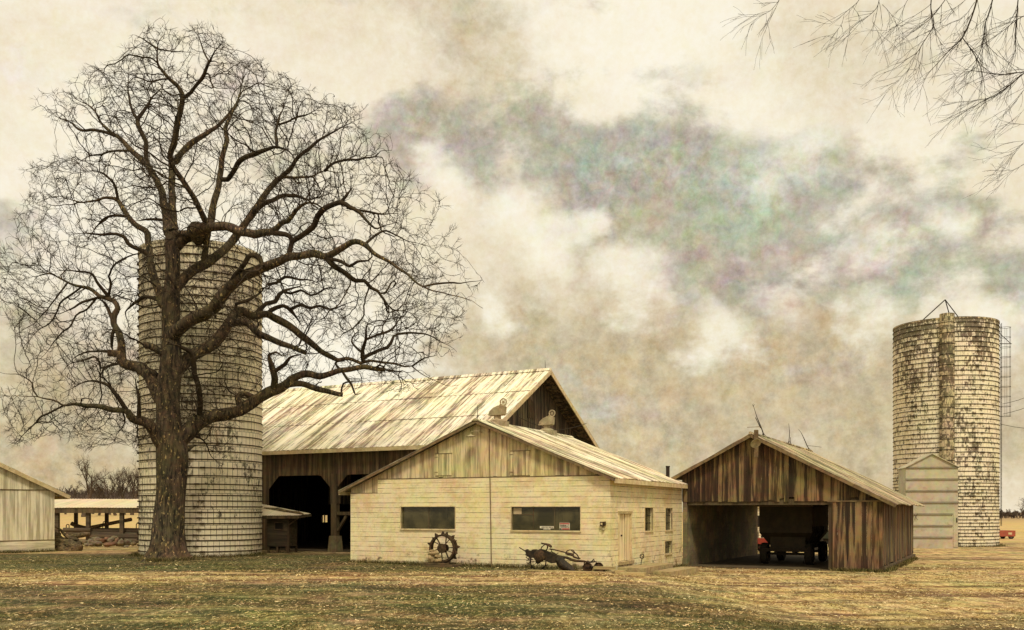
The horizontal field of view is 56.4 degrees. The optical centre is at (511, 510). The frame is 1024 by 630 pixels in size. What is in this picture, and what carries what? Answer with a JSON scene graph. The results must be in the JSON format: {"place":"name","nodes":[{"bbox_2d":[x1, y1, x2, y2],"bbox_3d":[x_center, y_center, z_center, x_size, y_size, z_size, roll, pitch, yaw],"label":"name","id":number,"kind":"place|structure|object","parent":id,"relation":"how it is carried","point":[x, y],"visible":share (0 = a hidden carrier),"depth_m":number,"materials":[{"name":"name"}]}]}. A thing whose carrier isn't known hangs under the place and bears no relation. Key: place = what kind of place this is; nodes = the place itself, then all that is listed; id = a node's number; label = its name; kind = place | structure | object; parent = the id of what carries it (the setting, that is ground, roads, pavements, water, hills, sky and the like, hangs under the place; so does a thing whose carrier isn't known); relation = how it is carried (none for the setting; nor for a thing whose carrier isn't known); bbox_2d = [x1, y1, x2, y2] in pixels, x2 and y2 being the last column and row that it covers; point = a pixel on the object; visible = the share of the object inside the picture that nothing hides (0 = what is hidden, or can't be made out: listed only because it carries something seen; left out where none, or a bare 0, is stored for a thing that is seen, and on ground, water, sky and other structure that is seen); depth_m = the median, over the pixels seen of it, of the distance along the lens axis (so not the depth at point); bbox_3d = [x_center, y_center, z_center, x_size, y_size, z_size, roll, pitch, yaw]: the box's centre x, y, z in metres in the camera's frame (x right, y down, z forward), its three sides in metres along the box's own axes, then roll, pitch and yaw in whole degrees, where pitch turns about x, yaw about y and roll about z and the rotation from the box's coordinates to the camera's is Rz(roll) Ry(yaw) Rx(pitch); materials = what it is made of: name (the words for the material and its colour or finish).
{"place":"outdoors","nodes":[
{"label":"outdoors","id":0,"kind":"place"},
{"bbox_2d":[124,538,138,542],"bbox_3d":[-25.033,2.031,65.003,2.607,0.333,0.309,0,0,0],"label":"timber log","id":1,"kind":"object","parent":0,"point":[136,540],"visible":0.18,"depth_m":64.88,"materials":[{"name":"brown wood"}]},
{"bbox_2d":[0,512,1023,629],"bbox_3d":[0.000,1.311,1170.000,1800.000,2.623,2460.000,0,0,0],"label":"ground","id":2,"kind":"structure","parent":0,"point":[1011,553],"depth_m":26.24,"materials":[{"name":"plant"}]},
{"bbox_2d":[0,462,70,552],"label":"white shed","id":3,"kind":"structure","parent":2,"relation":"on","point":[27,511],"depth_m":50.78,"materials":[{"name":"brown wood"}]},
{"bbox_2d":[61,480,83,513],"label":"bare tree","id":4,"kind":"object","parent":2,"relation":"on","point":[74,489],"visible":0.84,"depth_m":229.00,"materials":[{"name":"plant"}]},
{"bbox_2d":[55,526,90,550],"bbox_3d":[-24.802,1.633,53.349,2.050,1.548,2.293,0,0,-12],"label":"driftwood log","id":5,"kind":"object","parent":2,"relation":"on","point":[68,542],"visible":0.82,"depth_m":52.93,"materials":[{"name":"brown wood"}]},
{"bbox_2d":[70,522,99,527],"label":"pole","id":6,"kind":"object","parent":2,"relation":"on","point":[73,524],"visible":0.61,"depth_m":67.88,"materials":[{"name":"brown wood"}]},
{"bbox_2d":[74,479,97,513],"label":"bare tree","id":7,"kind":"object","parent":2,"relation":"on","point":[86,492],"visible":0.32,"depth_m":233.97,"materials":[{"name":"plant"}]},
{"bbox_2d":[71,455,116,516],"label":"bare tree","id":8,"kind":"object","parent":2,"relation":"on","point":[90,491],"visible":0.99,"depth_m":200.54,"materials":[{"name":"plant"}]},
{"bbox_2d":[91,537,101,540],"bbox_3d":[-26.314,1.795,60.507,0.673,0.311,0.684,3,5,-10],"label":"field stone","id":9,"kind":"object","parent":2,"relation":"on","point":[95,538],"visible":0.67,"depth_m":60.29,"materials":[{"name":"beige stone"}]},
{"bbox_2d":[55,499,138,539],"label":"pole shed","id":10,"kind":"structure","parent":2,"relation":"on","point":[121,507],"depth_m":65.87,"materials":[{"name":"metal"}]},
{"bbox_2d":[94,541,102,545],"bbox_3d":[-25.451,2.014,58.746,0.531,0.332,0.601,0,0,-17],"label":"field stone","id":11,"kind":"object","parent":2,"relation":"on","point":[98,543],"visible":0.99,"depth_m":58.60,"materials":[{"name":"brown stone"}]},
{"bbox_2d":[59,485,138,498],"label":"woodland","id":12,"kind":"object","parent":2,"relation":"on","point":[82,493],"visible":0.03,"depth_m":291.49,"materials":[{"name":"brown plant"}]},
{"bbox_2d":[86,476,114,515],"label":"bare tree","id":13,"kind":"object","parent":2,"relation":"on","point":[99,514],"visible":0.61,"depth_m":213.71,"materials":[{"name":"plant"}]},
{"bbox_2d":[65,531,136,533],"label":"timber log","id":14,"kind":"object","parent":2,"relation":"on","point":[92,532],"visible":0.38,"depth_m":66.05,"materials":[{"name":"brown wood"}]},
{"bbox_2d":[91,528,138,532],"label":"timber log","id":15,"kind":"object","parent":14,"relation":"on","point":[114,530],"visible":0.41,"depth_m":66.40,"materials":[{"name":"brown wood"}]},
{"bbox_2d":[69,491,138,498],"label":"scrub","id":16,"kind":"object","parent":2,"relation":"on","point":[126,497],"depth_m":270.40,"materials":[{"name":"brown plant"}]},
{"bbox_2d":[88,468,126,515],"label":"bare tree","id":17,"kind":"object","parent":2,"relation":"on","point":[109,494],"visible":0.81,"depth_m":213.05,"materials":[{"name":"brown plant"}]},
{"bbox_2d":[102,542,113,546],"bbox_3d":[-24.686,2.055,58.410,0.648,0.293,0.653,2,5,-16],"label":"field stone","id":18,"kind":"object","parent":2,"relation":"on","point":[107,544],"visible":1,"depth_m":58.22,"materials":[{"name":"brown stone"}]},
{"bbox_2d":[97,483,120,514],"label":"bare tree","id":19,"kind":"object","parent":2,"relation":"on","point":[111,496],"visible":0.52,"depth_m":225.39,"materials":[{"name":"plant"}]},
{"bbox_2d":[107,537,114,542],"bbox_3d":[-25.189,1.857,59.962,0.395,0.414,0.626,11,10,0],"label":"field stone","id":20,"kind":"object","parent":2,"relation":"on","point":[111,539],"visible":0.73,"depth_m":59.83,"materials":[{"name":"brown stone"}]},
{"bbox_2d":[91,518,131,527],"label":"pole","id":21,"kind":"object","parent":2,"relation":"on","point":[111,523],"visible":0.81,"depth_m":67.32,"materials":[{"name":"brown wood"}]},
{"bbox_2d":[90,534,138,539],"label":"timber log","id":22,"kind":"object","parent":2,"relation":"on","point":[124,536],"visible":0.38,"depth_m":65.41,"materials":[{"name":"brown wood"}]},
{"bbox_2d":[62,528,91,531],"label":"timber log","id":23,"kind":"object","parent":22,"relation":"on","point":[77,529],"visible":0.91,"depth_m":65.28,"materials":[{"name":"brown wood"}]},
{"bbox_2d":[108,468,132,514],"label":"bare tree","id":24,"kind":"object","parent":2,"relation":"on","point":[120,489],"visible":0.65,"depth_m":225.25,"materials":[{"name":"brown plant"}]},
{"bbox_2d":[117,538,125,546],"bbox_3d":[-24.057,1.978,58.944,0.452,0.580,0.671,-3,-5,2],"label":"field stone","id":25,"kind":"object","parent":2,"relation":"on","point":[121,542],"visible":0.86,"depth_m":58.71,"materials":[{"name":"beige stone"}]},
{"bbox_2d":[118,466,138,514],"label":"bare tree","id":26,"kind":"object","parent":2,"relation":"on","point":[131,477],"visible":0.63,"depth_m":220.02,"materials":[{"name":"plant"}]},
{"bbox_2d":[125,539,131,544],"bbox_3d":[-23.819,1.944,59.308,0.410,0.388,0.694,5,6,11],"label":"field stone","id":27,"kind":"object","parent":2,"relation":"on","point":[128,541],"visible":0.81,"depth_m":59.13,"materials":[{"name":"brown stone"}]},
{"bbox_2d":[132,459,138,494],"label":"bare tree","id":28,"kind":"object","parent":2,"relation":"on","point":[136,477],"visible":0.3,"depth_m":189.04,"materials":[{"name":"plant"}]},
{"bbox_2d":[137,239,262,556],"bbox_3d":[-15.694,-5.215,48.282,6.012,15.430,6.048,0,0,0],"label":"concrete silo","id":29,"kind":"object","parent":2,"relation":"on","point":[223,512],"visible":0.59,"depth_m":46.00,"materials":[{"name":"concrete"}]},
{"bbox_2d":[0,19,483,561],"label":"oak tree","id":30,"kind":"object","parent":2,"relation":"on","point":[172,431],"visible":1,"depth_m":42.51,"materials":[{"name":"brown plant"}]},
{"bbox_2d":[262,504,311,552],"bbox_3d":[-12.875,0.849,50.775,4.171,2.901,1.873,0,0,10],"label":"pump hut","id":31,"kind":"object","parent":2,"relation":"on","point":[280,533],"visible":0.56,"depth_m":50.12,"materials":[{"name":"wood"}]},
{"bbox_2d":[262,366,599,551],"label":"barn","id":32,"kind":"structure","parent":2,"relation":"on","point":[319,450],"depth_m":53.59,"materials":[{"name":"beige"}]},
{"bbox_2d":[321,515,328,522],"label":"window","id":33,"kind":"structure","parent":32,"relation":"in","point":[321,515],"depth_m":69.42,"materials":[{"name":"beige"}]},
{"bbox_2d":[519,417,586,429],"bbox_3d":[2.416,-4.881,53.251,0.032,0.738,8.532,0,0,28],"label":"utility wire","id":34,"kind":"object","parent":32,"relation":"on","point":[553,429],"visible":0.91,"depth_m":53.46,"materials":[{"name":"black metal"}]},
{"bbox_2d":[421,562,462,566],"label":"base slab","id":35,"kind":"structure","parent":2,"relation":"on","point":[441,564],"depth_m":37.77,"materials":[{"name":"grey concrete"}]},
{"bbox_2d":[428,555,434,562],"bbox_3d":[-3.212,1.891,37.892,0.324,0.341,0.262,-12,0,35],"label":"stacked stone","id":36,"kind":"object","parent":35,"relation":"on","point":[431,559],"visible":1,"depth_m":37.82,"materials":[{"name":"stone"}]},
{"bbox_2d":[428,551,438,555],"bbox_3d":[-3.131,1.684,37.867,0.587,0.196,0.272,-8,-10,36],"label":"stacked stone","id":37,"kind":"object","parent":36,"relation":"on","point":[433,553],"visible":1,"depth_m":37.75,"materials":[{"name":"stone"}]},
{"bbox_2d":[434,558,441,562],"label":"stacked stone","id":38,"kind":"object","parent":35,"relation":"on","point":[437,560],"visible":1,"depth_m":37.67,"materials":[{"name":"stone"}]},
{"bbox_2d":[427,531,459,562],"bbox_3d":[-2.723,1.475,37.906,1.336,1.336,0.410,0,0,20],"label":"lug wheel","id":39,"kind":"object","parent":35,"relation":"on","point":[442,548],"visible":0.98,"depth_m":37.76,"materials":[{"name":"metal"}]},
{"bbox_2d":[338,398,687,570],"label":"block workshop","id":40,"kind":"structure","parent":2,"relation":"on","point":[472,484],"depth_m":38.27,"materials":[{"name":"concrete"}]},
{"bbox_2d":[400,506,455,530],"bbox_3d":[-3.441,0.290,39.145,2.642,0.993,0.162,0,0,26],"label":"window","id":41,"kind":"structure","parent":40,"relation":"in","point":[413,517],"depth_m":39.20,"materials":[{"name":"black glass"}]},
{"bbox_2d":[434,453,451,475],"bbox_3d":[-2.801,-1.897,38.801,0.821,0.899,0.040,0,0,26],"label":"loft door","id":42,"kind":"structure","parent":40,"relation":"in","point":[443,461],"depth_m":38.78,"materials":[{"name":"beige wood"}]},
{"bbox_2d":[513,508,521,513],"bbox_3d":[0.217,0.003,37.417,0.353,0.239,0.007,0,0,26],"label":"paper sheet","id":43,"kind":"object","parent":40,"relation":"attached to","point":[517,510],"visible":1,"depth_m":37.41,"materials":[{"name":"beige paper"}]},
{"bbox_2d":[509,450,529,475],"bbox_3d":[0.295,-1.876,37.284,0.903,0.969,0.040,0,0,26],"label":"loft door","id":44,"kind":"structure","parent":40,"relation":"in","point":[520,459],"depth_m":37.26,"materials":[{"name":"beige wood"}]},
{"bbox_2d":[510,506,580,531],"bbox_3d":[1.296,0.304,36.824,2.967,1.000,0.162,0,0,26],"label":"window","id":45,"kind":"structure","parent":40,"relation":"in","point":[531,518],"depth_m":36.87,"materials":[{"name":"black glass"}]},
{"bbox_2d":[540,526,553,529],"bbox_3d":[1.342,0.653,36.870,0.584,0.135,0.008,0,0,26],"label":"paper strip","id":46,"kind":"object","parent":40,"relation":"attached to","point":[546,527],"visible":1,"depth_m":36.87,"materials":[{"name":"white paper"}]},
{"bbox_2d":[560,523,569,529],"bbox_3d":[2.011,0.583,36.538,0.418,0.259,0.019,0,0,26],"label":"window sign","id":47,"kind":"object","parent":40,"relation":"attached to","point":[564,526],"visible":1,"depth_m":36.53,"materials":[{"name":"white paper"}]},
{"bbox_2d":[620,514,629,560],"bbox_3d":[4.337,1.017,37.130,0.120,1.817,1.360,0,0,26],"label":"door","id":48,"kind":"structure","parent":40,"relation":"in","point":[624,518],"depth_m":37.27,"materials":[{"name":"paint"}]},
{"bbox_2d":[644,507,653,531],"bbox_3d":[5.668,0.353,39.809,0.162,1.060,1.150,0,0,26],"label":"window","id":49,"kind":"structure","parent":40,"relation":"in","point":[647,515],"depth_m":39.98,"materials":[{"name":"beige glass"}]},
{"bbox_2d":[664,540,672,554],"bbox_3d":[6.888,1.611,42.297,0.162,0.639,1.137,0,0,26],"label":"window","id":50,"kind":"structure","parent":40,"relation":"in","point":[666,543],"depth_m":42.41,"materials":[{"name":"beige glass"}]},
{"bbox_2d":[665,507,673,531],"bbox_3d":[6.919,0.370,42.367,0.162,1.067,1.141,0,0,26],"label":"window","id":51,"kind":"structure","parent":40,"relation":"in","point":[667,509],"depth_m":42.62,"materials":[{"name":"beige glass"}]},
{"bbox_2d":[519,543,602,570],"bbox_3d":[1.739,1.736,35.159,3.302,1.121,0.546,0,0,29],"label":"sulky plough","id":52,"kind":"object","parent":2,"relation":"on","point":[539,556],"visible":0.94,"depth_m":35.17,"materials":[{"name":"black metal"}]},
{"bbox_2d":[527,570,611,573],"bbox_3d":[2.027,2.203,34.361,3.187,0.095,0.280,0,0,26],"label":"plank","id":53,"kind":"object","parent":2,"relation":"on","point":[572,571],"visible":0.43,"depth_m":34.09,"materials":[{"name":"beige wood"}]},
{"bbox_2d":[620,572,645,575],"bbox_3d":[4.219,2.200,33.354,0.916,0.120,0.239,0,0,9],"label":"plank","id":54,"kind":"object","parent":2,"relation":"on","point":[635,573],"visible":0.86,"depth_m":33.25,"materials":[{"name":"beige wood"}]},
{"bbox_2d":[617,563,672,573],"bbox_3d":[5.272,2.365,37.483,1.030,0.470,3.804,0,0,26],"label":"doorstep","id":55,"kind":"object","parent":2,"relation":"on","point":[648,567],"visible":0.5,"depth_m":36.68,"materials":[{"name":"concrete"}]},
{"bbox_2d":[653,567,698,575],"bbox_3d":[6.452,2.465,37.530,0.753,0.370,3.506,0,0,28],"label":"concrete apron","id":56,"kind":"object","parent":2,"relation":"on","point":[682,571],"visible":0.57,"depth_m":37.23,"materials":[{"name":"concrete"}]},
{"bbox_2d":[758,507,760,537],"bbox_3d":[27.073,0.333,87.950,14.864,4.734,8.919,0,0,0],"label":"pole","id":57,"kind":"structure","parent":2,"relation":"on","point":[758,523],"depth_m":83.97,"materials":[{"name":"wood"}]},
{"bbox_2d":[758,531,767,550],"bbox_3d":[14.922,1.932,60.500,2.597,1.293,1.302,0,0,0],"label":"red tractor","id":58,"kind":"object","parent":2,"relation":"on","point":[761,540],"visible":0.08,"depth_m":60.24,"materials":[{"name":"paint"}]},
{"bbox_2d":[758,505,827,564],"bbox_3d":[14.351,1.128,47.893,2.592,2.806,6.406,0,0,28],"label":"grain wagon","id":59,"kind":"object","parent":2,"relation":"on","point":[784,530],"visible":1,"depth_m":45.41,"materials":[{"name":"metal"}]},
{"bbox_2d":[671,404,924,570],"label":"drive shed","id":60,"kind":"structure","parent":2,"relation":"on","point":[731,488],"depth_m":42.93,"materials":[{"name":"wood"}]},
{"bbox_2d":[833,502,881,570],"bbox_3d":[14.653,1.058,40.548,2.000,2.957,0.037,0,0,28],"label":"sliding door","id":61,"kind":"structure","parent":60,"relation":"in","point":[857,526],"depth_m":40.53,"materials":[{"name":"brown wood"}]},
{"bbox_2d":[815,532,827,549],"bbox_3d":[19.874,1.889,61.500,2.900,1.377,1.760,0,0,0],"label":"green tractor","id":62,"kind":"object","parent":2,"relation":"on","point":[825,538],"depth_m":61.16,"materials":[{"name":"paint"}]},
{"bbox_2d":[724,0,1023,198],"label":"drooping tree","id":63,"kind":"object","parent":2,"relation":"on","point":[973,52],"visible":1,"depth_m":12.99,"materials":[{"name":"plant"}]},
{"bbox_2d":[898,453,959,548],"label":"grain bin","id":64,"kind":"object","parent":2,"relation":"on","point":[929,481],"visible":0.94,"depth_m":65.69,"materials":[{"name":"grey metal"}]},
{"bbox_2d":[953,513,957,546],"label":"door","id":65,"kind":"structure","parent":64,"relation":"in","point":[955,515],"depth_m":65.42,"materials":[{"name":"beige wood"}]},
{"bbox_2d":[893,299,1011,546],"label":"concrete silo","id":66,"kind":"object","parent":2,"relation":"on","point":[946,387],"visible":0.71,"depth_m":68.75,"materials":[{"name":"beige concrete"}]},
{"bbox_2d":[999,530,1014,538],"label":"flat wagon","id":67,"kind":"object","parent":2,"relation":"on","point":[1003,534],"visible":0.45,"depth_m":88.00,"materials":[{"name":"red paint"}]},
{"bbox_2d":[999,508,1023,518],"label":"woodland","id":68,"kind":"object","parent":2,"relation":"on","point":[1009,514],"visible":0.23,"depth_m":337.17,"materials":[{"name":"brown plant"}]},
{"bbox_2d":[0,0,1023,511],"label":"sky","id":69,"kind":"structure","parent":0,"point":[690,235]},
{"bbox_3d":[3.189,2.176,34.555,0.300,0.148,0.250,0,0,26],"label":"wood block","id":70,"kind":"object","parent":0,"visible":0},
{"bbox_2d":[593,566,615,569],"bbox_3d":[3.341,2.050,34.480,0.761,0.100,0.299,0,0,22],"label":"plank","id":71,"kind":"object","parent":70,"relation":"on","point":[606,567],"visible":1,"depth_m":34.40,"materials":[{"name":"beige wood"}]}
]}

